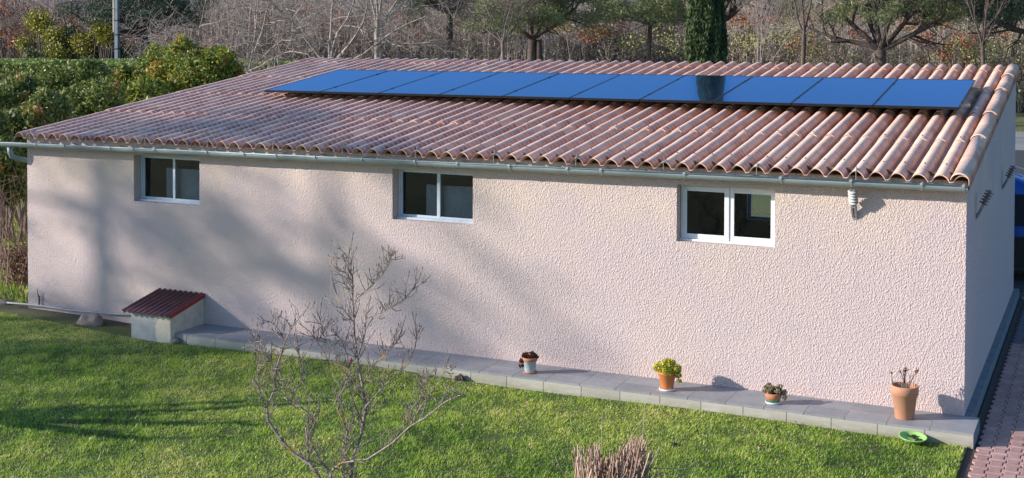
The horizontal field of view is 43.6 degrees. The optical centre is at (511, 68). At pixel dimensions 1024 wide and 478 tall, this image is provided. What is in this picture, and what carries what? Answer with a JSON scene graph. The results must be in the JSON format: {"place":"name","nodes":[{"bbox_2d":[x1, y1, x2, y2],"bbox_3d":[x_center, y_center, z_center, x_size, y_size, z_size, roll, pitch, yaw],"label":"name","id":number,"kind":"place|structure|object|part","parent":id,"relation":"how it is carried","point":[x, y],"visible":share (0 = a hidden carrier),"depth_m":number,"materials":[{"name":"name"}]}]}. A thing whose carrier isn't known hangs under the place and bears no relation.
{"place":"outdoors","nodes":[
{"label":"outdoors","id":0,"kind":"place"},
{"bbox_2d":[0,199,27,304],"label":"meadow grass","id":1,"kind":"structure","parent":0,"point":[23,294],"depth_m":21.65,"materials":[{"name":"green plant"}]},
{"bbox_2d":[455,373,463,381],"bbox_3d":[-0.657,3.912,16.176,0.135,0.122,0.085,1,2,25],"label":"stone","id":2,"kind":"object","parent":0,"point":[458,378],"visible":0.81,"depth_m":16.15,"materials":[{"name":"stone"}]},
{"bbox_2d":[0,304,966,477],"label":"lawn","id":3,"kind":"structure","parent":0,"point":[117,328],"depth_m":14.14,"materials":[{"name":"plant"}]},
{"bbox_2d":[76,313,103,326],"bbox_3d":[-6.329,3.811,19.199,0.406,0.270,0.360,0,2,-16],"label":"rock","id":4,"kind":"object","parent":3,"relation":"on","point":[93,320],"visible":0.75,"depth_m":19.11,"materials":[{"name":"grey stone"}]},
{"bbox_2d":[122,288,204,343],"bbox_3d":[-5.040,3.605,18.529,0.826,0.663,0.826,1,2,25],"label":"pump housing","id":5,"kind":"object","parent":3,"relation":"on","point":[164,315],"visible":0.95,"depth_m":18.34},
{"bbox_2d":[171,338,181,343],"bbox_3d":[-4.752,3.854,18.086,0.157,0.107,0.121,1,2,25],"label":"stone","id":6,"kind":"object","parent":3,"relation":"on","point":[175,340],"visible":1,"depth_m":18.05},
{"bbox_2d":[240,232,467,477],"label":"bare shrub","id":7,"kind":"object","parent":3,"relation":"on","point":[367,406],"visible":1,"depth_m":10.63,"materials":[{"name":"grey plant"}]},
{"bbox_2d":[175,324,978,448],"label":"terrace paving","id":8,"kind":"structure","parent":3,"relation":"on","point":[877,414],"depth_m":15.61,"materials":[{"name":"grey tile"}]},
{"bbox_2d":[518,350,538,373],"bbox_3d":[0.211,3.675,16.055,0.247,0.278,0.187,0,2,-20],"label":"potted plant","id":9,"kind":"object","parent":8,"relation":"on","point":[528,359],"visible":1,"depth_m":16.01,"materials":[{"name":"grey plant"}]},
{"bbox_2d":[175,334,972,448],"bbox_3d":[0.071,3.909,15.897,10.693,0.138,0.018,1,2,25],"label":"terrace edge","id":10,"kind":"object","parent":8,"relation":"attached to","point":[965,441],"visible":0.79,"depth_m":15.29,"materials":[{"name":"concrete"}]},
{"bbox_2d":[652,358,682,391],"bbox_3d":[1.860,3.648,15.295,0.279,0.380,0.362,-1,2,-32],"label":"potted plant","id":11,"kind":"object","parent":8,"relation":"on","point":[668,370],"visible":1,"depth_m":15.22,"materials":[{"name":"green plant"}]},
{"bbox_2d":[762,382,787,404],"bbox_3d":[3.018,3.738,14.729,0.283,0.235,0.223,0,2,-4],"label":"potted plant","id":12,"kind":"object","parent":8,"relation":"on","point":[774,394],"visible":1,"depth_m":14.68,"materials":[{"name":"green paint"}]},
{"bbox_2d":[890,367,918,419],"bbox_3d":[4.354,3.579,14.190,0.297,0.587,0.297,-1,2,-30],"label":"potted plant","id":13,"kind":"object","parent":8,"relation":"on","point":[904,394],"visible":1,"depth_m":14.10,"materials":[{"name":"orange plant"}]},
{"bbox_2d":[973,419,979,448],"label":"terrace side","id":14,"kind":"structure","parent":8,"relation":"attached to","point":[976,434],"depth_m":13.86,"materials":[{"name":"grey concrete"}]},
{"bbox_2d":[555,406,697,477],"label":"pruned shrub","id":15,"kind":"object","parent":3,"relation":"on","point":[635,462],"visible":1,"depth_m":8.45,"materials":[{"name":"plant"}]},
{"bbox_2d":[899,431,926,443],"bbox_3d":[4.303,3.961,13.736,0.296,0.044,0.296,4,8,25],"label":"plant saucer","id":16,"kind":"object","parent":3,"relation":"on","point":[914,437],"visible":1,"depth_m":13.76,"materials":[{"name":"green plastic"}]},
{"bbox_2d":[0,0,1021,64],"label":"hillside","id":17,"kind":"structure","parent":0,"point":[348,5],"depth_m":141.06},
{"bbox_2d":[0,194,1021,305],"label":"garden ground","id":18,"kind":"structure","parent":0,"point":[761,205],"depth_m":32.16,"materials":[{"name":"green plant"}]},
{"bbox_2d":[0,298,12,304],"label":"stone","id":19,"kind":"object","parent":18,"relation":"on","point":[3,301],"visible":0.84,"depth_m":20.43,"materials":[{"name":"grey stone"}]},
{"bbox_2d":[0,110,26,254],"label":"laurel bush","id":20,"kind":"object","parent":18,"relation":"on","point":[7,164],"visible":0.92,"depth_m":24.46,"materials":[{"name":"green plant"}]},
{"bbox_2d":[0,167,27,289],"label":"bare twig shrub","id":21,"kind":"object","parent":18,"relation":"on","point":[14,267],"visible":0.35,"depth_m":22.06,"materials":[{"name":"brown plant"}]},
{"bbox_2d":[0,71,75,243],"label":"laurel bush","id":22,"kind":"object","parent":18,"relation":"on","point":[23,108],"visible":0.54,"depth_m":26.68,"materials":[{"name":"green plant"}]},
{"bbox_2d":[29,55,127,124],"bbox_3d":[-10.388,1.640,29.695,3.325,3.900,2.159,1,2,25],"label":"laurel bush","id":23,"kind":"object","parent":18,"relation":"on","point":[87,86],"visible":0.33,"depth_m":29.54,"materials":[{"name":"green plant"}]},
{"bbox_2d":[100,63,170,107],"bbox_3d":[-9.690,1.654,32.303,2.699,3.742,1.723,1,2,25],"label":"laurel bush","id":24,"kind":"object","parent":18,"relation":"on","point":[137,82],"visible":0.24,"depth_m":31.89,"materials":[{"name":"green plant"}]},
{"bbox_2d":[135,33,247,96],"bbox_3d":[-8.557,1.273,33.788,4.019,4.436,2.295,1,2,25],"label":"laurel bush","id":25,"kind":"object","parent":18,"relation":"on","point":[205,65],"visible":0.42,"depth_m":33.39,"materials":[{"name":"green plant"}]},
{"bbox_2d":[106,0,367,92],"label":"bare tree","id":26,"kind":"object","parent":18,"relation":"on","point":[251,56],"visible":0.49,"depth_m":48.70,"materials":[{"name":"grey plant"}]},
{"bbox_2d":[212,0,471,72],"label":"bare tree","id":27,"kind":"object","parent":18,"relation":"on","point":[330,50],"visible":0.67,"depth_m":45.51,"materials":[{"name":"grey plant"}]},
{"bbox_2d":[370,0,474,58],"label":"bare tree","id":28,"kind":"object","parent":18,"relation":"on","point":[376,51],"visible":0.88,"depth_m":52.18,"materials":[{"name":"grey plant"}]},
{"bbox_2d":[436,0,547,60],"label":"bare tree","id":29,"kind":"object","parent":18,"relation":"on","point":[512,7],"visible":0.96,"depth_m":65.43,"materials":[{"name":"grey plant"}]},
{"bbox_2d":[683,0,727,63],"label":"cypress tree","id":30,"kind":"object","parent":18,"relation":"on","point":[708,23],"visible":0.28,"depth_m":30.04,"materials":[{"name":"green plant"}]},
{"bbox_2d":[957,289,1023,477],"bbox_3d":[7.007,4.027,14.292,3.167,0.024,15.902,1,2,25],"label":"paving","id":31,"kind":"structure","parent":0,"point":[996,464],"depth_m":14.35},
{"bbox_2d":[1013,150,1023,290],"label":"driveway","id":32,"kind":"structure","parent":0,"point":[1019,272],"depth_m":24.37,"materials":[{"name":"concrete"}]},
{"bbox_2d":[1014,166,1023,267],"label":"parked car","id":33,"kind":"object","parent":32,"relation":"on","point":[1019,226],"visible":0.04,"depth_m":23.23,"materials":[{"name":"blue paint"}]},
{"bbox_3d":[9.401,2.569,23.170,0.920,0.560,0.123,1,2,25],"label":"side window","id":34,"kind":"part","parent":33,"relation":"part of","materials":[{"name":"black glass"}]},
{"bbox_2d":[1015,99,1023,299],"bbox_3d":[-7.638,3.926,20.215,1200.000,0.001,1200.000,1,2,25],"label":"ground","id":35,"kind":"structure","parent":0,"point":[1019,121],"depth_m":67.68,"materials":[{"name":"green plant"}]},
{"bbox_2d":[9,32,35,57],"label":"mimosa bush","id":36,"kind":"object","parent":35,"relation":"on","point":[24,42],"visible":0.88,"depth_m":83.19,"materials":[{"name":"green plant"}]},
{"bbox_2d":[18,32,49,57],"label":"olive shrub","id":37,"kind":"object","parent":35,"relation":"on","point":[36,44],"visible":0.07,"depth_m":85.15,"materials":[{"name":"green plant"}]},
{"bbox_2d":[18,4,56,57],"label":"mimosa bush","id":38,"kind":"object","parent":35,"relation":"on","point":[40,22],"visible":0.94,"depth_m":82.54,"materials":[{"name":"green plant"}]},
{"bbox_2d":[34,0,84,31],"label":"bare tree","id":39,"kind":"object","parent":35,"relation":"on","point":[54,10],"visible":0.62,"depth_m":89.02,"materials":[{"name":"grey plant"}]},
{"bbox_2d":[90,35,137,58],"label":"olive shrub","id":40,"kind":"object","parent":35,"relation":"on","point":[125,55],"visible":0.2,"depth_m":81.04,"materials":[{"name":"green plant"}]},
{"bbox_2d":[51,0,216,57],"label":"pine tree","id":41,"kind":"object","parent":35,"relation":"on","point":[102,13],"visible":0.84,"depth_m":78.36,"materials":[{"name":"green plant"}]},
{"bbox_2d":[378,0,508,59],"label":"pine tree","id":42,"kind":"object","parent":35,"relation":"on","point":[449,36],"visible":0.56,"depth_m":86.73,"materials":[{"name":"green plant"}]},
{"bbox_2d":[0,57,1018,417],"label":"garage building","id":43,"kind":"structure","parent":35,"relation":"on","point":[628,237],"depth_m":17.04,"materials":[{"name":"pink paint"}]},
{"bbox_2d":[6,302,130,315],"bbox_3d":[-6.577,3.703,19.660,3.093,0.098,0.068,1,2,24],"label":"pipe","id":44,"kind":"object","parent":43,"relation":"attached to","point":[68,309],"visible":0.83,"depth_m":19.79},
{"bbox_2d":[139,155,199,204],"bbox_3d":[-5.052,1.648,19.147,1.226,0.696,0.164,1,2,25],"label":"window","id":45,"kind":"structure","parent":43,"relation":"in","point":[182,185],"depth_m":19.16,"materials":[{"name":"metal"}]},
{"bbox_2d":[396,169,472,223],"bbox_3d":[-0.990,1.703,17.246,1.216,0.686,0.164,1,2,25],"label":"window","id":46,"kind":"structure","parent":43,"relation":"in","point":[443,203],"depth_m":17.26,"materials":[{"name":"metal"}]},
{"bbox_2d":[679,185,774,246],"bbox_3d":[2.624,1.770,15.521,1.206,0.691,0.105,1,2,25],"label":"window","id":47,"kind":"structure","parent":43,"relation":"in","point":[729,237],"depth_m":15.51,"materials":[{"name":"white plastic"}]},
{"bbox_2d":[748,194,770,219],"bbox_3d":[4.936,2.314,22.965,1.400,0.840,0.060,1,2,25],"label":"window","id":48,"kind":"structure","parent":43,"relation":"in","point":[750,216],"depth_m":23.22,"materials":[{"name":"white plastic"}]},
{"bbox_2d":[660,102,977,110],"bbox_3d":[1.166,0.459,20.149,11.630,0.096,0.040,1,9,25],"label":"mounting rail","id":49,"kind":"object","parent":43,"relation":"attached to","point":[966,105],"visible":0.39,"depth_m":17.72,"materials":[{"name":"metal"}]},
{"bbox_2d":[265,69,389,92],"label":"solar panel","id":50,"kind":"object","parent":49,"relation":"on","point":[325,81],"visible":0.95,"depth_m":22.82,"materials":[{"name":"blue glass"}]},
{"bbox_2d":[320,70,443,94],"bbox_3d":[-2.232,0.230,22.481,1.152,0.042,2.340,1,9,25],"label":"solar panel","id":51,"kind":"object","parent":49,"relation":"on","point":[376,84],"visible":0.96,"depth_m":22.32,"materials":[{"name":"blue glass"}]},
{"bbox_2d":[378,71,499,95],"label":"solar panel","id":52,"kind":"object","parent":49,"relation":"on","point":[437,84],"visible":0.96,"depth_m":21.84,"materials":[{"name":"blue glass"}]},
{"bbox_2d":[439,72,558,97],"bbox_3d":[-0.164,0.259,21.512,1.152,0.040,2.340,1,9,25],"label":"solar panel","id":53,"kind":"object","parent":49,"relation":"on","point":[500,85],"visible":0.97,"depth_m":21.35,"materials":[{"name":"blue glass"}]},
{"bbox_2d":[570,74,684,101],"bbox_3d":[1.904,0.289,20.544,1.152,0.040,2.340,1,9,25],"label":"solar panel","id":54,"kind":"object","parent":49,"relation":"on","point":[630,87],"visible":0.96,"depth_m":20.38,"materials":[{"name":"blue glass"}]},
{"bbox_2d":[640,75,752,102],"bbox_3d":[2.937,0.305,20.061,1.152,0.040,2.340,1,9,25],"label":"solar panel","id":55,"kind":"object","parent":49,"relation":"on","point":[698,89],"visible":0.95,"depth_m":19.90,"materials":[{"name":"blue glass"}]},
{"bbox_2d":[714,76,823,104],"bbox_3d":[3.972,0.320,19.575,1.152,0.040,2.340,1,9,25],"label":"solar panel","id":56,"kind":"object","parent":49,"relation":"on","point":[766,90],"visible":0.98,"depth_m":19.41,"materials":[{"name":"blue glass"}]},
{"bbox_2d":[791,77,897,107],"bbox_3d":[5.006,0.336,19.091,1.152,0.040,2.340,1,9,25],"label":"solar panel","id":57,"kind":"object","parent":49,"relation":"on","point":[845,92],"visible":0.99,"depth_m":18.92,"materials":[{"name":"blue glass"}]},
{"bbox_2d":[873,79,975,109],"bbox_3d":[6.038,0.352,18.609,1.152,0.041,2.340,1,9,25],"label":"solar panel","id":58,"kind":"object","parent":49,"relation":"on","point":[950,94],"visible":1,"depth_m":18.43,"materials":[{"name":"blue glass"}]},
{"bbox_2d":[848,189,858,218],"bbox_3d":[3.904,1.551,14.639,0.112,0.367,0.207,1,2,25],"label":"insulator rack","id":59,"kind":"object","parent":43,"relation":"attached to","point":[853,198],"visible":1,"depth_m":14.62,"materials":[{"name":"ceramic"}]},
{"bbox_2d":[971,87,986,93],"bbox_3d":[1.755,0.247,21.401,11.630,0.096,0.040,1,9,25],"label":"mounting rail","id":60,"kind":"object","parent":43,"relation":"attached to","point":[978,88],"visible":0.11,"depth_m":18.96,"materials":[{"name":"metal"}]},
{"bbox_2d":[503,73,620,99],"bbox_3d":[0.869,0.276,21.029,1.152,0.041,2.340,1,9,25],"label":"solar panel","id":61,"kind":"object","parent":60,"relation":"on","point":[563,86],"visible":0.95,"depth_m":20.86,"materials":[{"name":"blue glass"}]},
{"bbox_2d":[976,190,993,219],"bbox_3d":[5.610,1.615,15.187,0.207,0.367,0.112,1,2,25],"label":"insulator rack","id":62,"kind":"object","parent":43,"relation":"attached to","point":[985,199],"visible":1,"depth_m":15.16,"materials":[{"name":"metal"}]},
{"bbox_2d":[1002,166,1015,189],"bbox_3d":[7.319,1.604,18.838,0.207,0.367,0.112,1,2,25],"label":"insulator rack","id":63,"kind":"object","parent":43,"relation":"attached to","point":[1011,170],"visible":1,"depth_m":18.81,"materials":[{"name":"metal"}]},
{"bbox_2d":[0,0,1023,111],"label":"woodland","id":64,"kind":"object","parent":35,"relation":"on","point":[963,46],"visible":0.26,"depth_m":86.38,"materials":[{"name":"plant"}]},
{"bbox_2d":[460,0,603,60],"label":"pine tree","id":65,"kind":"object","parent":35,"relation":"on","point":[552,15],"visible":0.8,"depth_m":70.32,"materials":[{"name":"green plant"}]},
{"bbox_2d":[585,0,687,61],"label":"pine tree","id":66,"kind":"object","parent":35,"relation":"on","point":[647,11],"visible":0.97,"depth_m":68.90,"materials":[{"name":"green plant"}]},
{"bbox_2d":[626,0,807,39],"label":"pine tree","id":67,"kind":"object","parent":35,"relation":"on","point":[732,12],"visible":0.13,"depth_m":72.38,"materials":[{"name":"green plant"}]},
{"bbox_2d":[778,0,1002,66],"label":"pine tree","id":68,"kind":"object","parent":35,"relation":"on","point":[879,44],"visible":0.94,"depth_m":62.80,"materials":[{"name":"green plant"}]},
{"bbox_2d":[943,0,1023,59],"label":"pine tree","id":69,"kind":"object","parent":35,"relation":"on","point":[1011,13],"visible":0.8,"depth_m":60.85,"materials":[{"name":"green plant"}]},
{"bbox_2d":[1015,131,1023,149],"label":"road","id":70,"kind":"structure","parent":0,"point":[1019,140],"depth_m":54.51,"materials":[{"name":"grey asphalt"}]},
{"bbox_2d":[17,44,47,57],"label":"olive shrub","id":71,"kind":"object","parent":70,"relation":"on","point":[28,53],"visible":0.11,"depth_m":78.83,"materials":[{"name":"green plant"}]},
{"bbox_2d":[36,25,66,50],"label":"mimosa bush","id":72,"kind":"object","parent":70,"relation":"on","point":[51,35],"visible":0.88,"depth_m":80.72,"materials":[{"name":"green plant"}]},
{"bbox_2d":[39,41,75,59],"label":"mimosa bush","id":73,"kind":"object","parent":70,"relation":"on","point":[55,52],"visible":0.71,"depth_m":79.31,"materials":[{"name":"green plant"}]},
{"bbox_2d":[40,21,97,59],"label":"olive shrub","id":74,"kind":"object","parent":70,"relation":"on","point":[67,31],"visible":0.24,"depth_m":81.17,"materials":[{"name":"green plant"}]},
{"bbox_2d":[65,29,102,58],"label":"mimosa bush","id":75,"kind":"object","parent":70,"relation":"on","point":[85,48],"visible":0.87,"depth_m":79.70,"materials":[{"name":"green plant"}]},
{"bbox_2d":[87,19,120,58],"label":"mimosa bush","id":76,"kind":"object","parent":70,"relation":"on","point":[99,32],"visible":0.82,"depth_m":77.74,"materials":[{"name":"green plant"}]},
{"bbox_2d":[112,0,120,58],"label":"utility pole","id":77,"kind":"object","parent":70,"relation":"on","point":[116,19],"visible":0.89,"depth_m":72.14,"materials":[{"name":"metal"}]},
{"bbox_2d":[0,57,295,107],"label":"clipped hedge","id":78,"kind":"object","parent":70,"relation":"on","point":[13,67],"visible":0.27,"depth_m":67.79,"materials":[{"name":"green plant"}]},
{"bbox_2d":[793,0,811,65],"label":"bare tree","id":79,"kind":"object","parent":70,"relation":"on","point":[803,50],"visible":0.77,"depth_m":58.77,"materials":[{"name":"brown wood"}]},
{"bbox_2d":[731,0,877,62],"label":"bare tree","id":80,"kind":"object","parent":70,"relation":"on","point":[760,10],"visible":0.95,"depth_m":63.74,"materials":[{"name":"grey plant"}]},
{"bbox_2d":[964,0,1009,65],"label":"bare tree","id":81,"kind":"object","parent":70,"relation":"on","point":[983,40],"visible":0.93,"depth_m":55.47,"materials":[{"name":"brown wood"}]}
]}

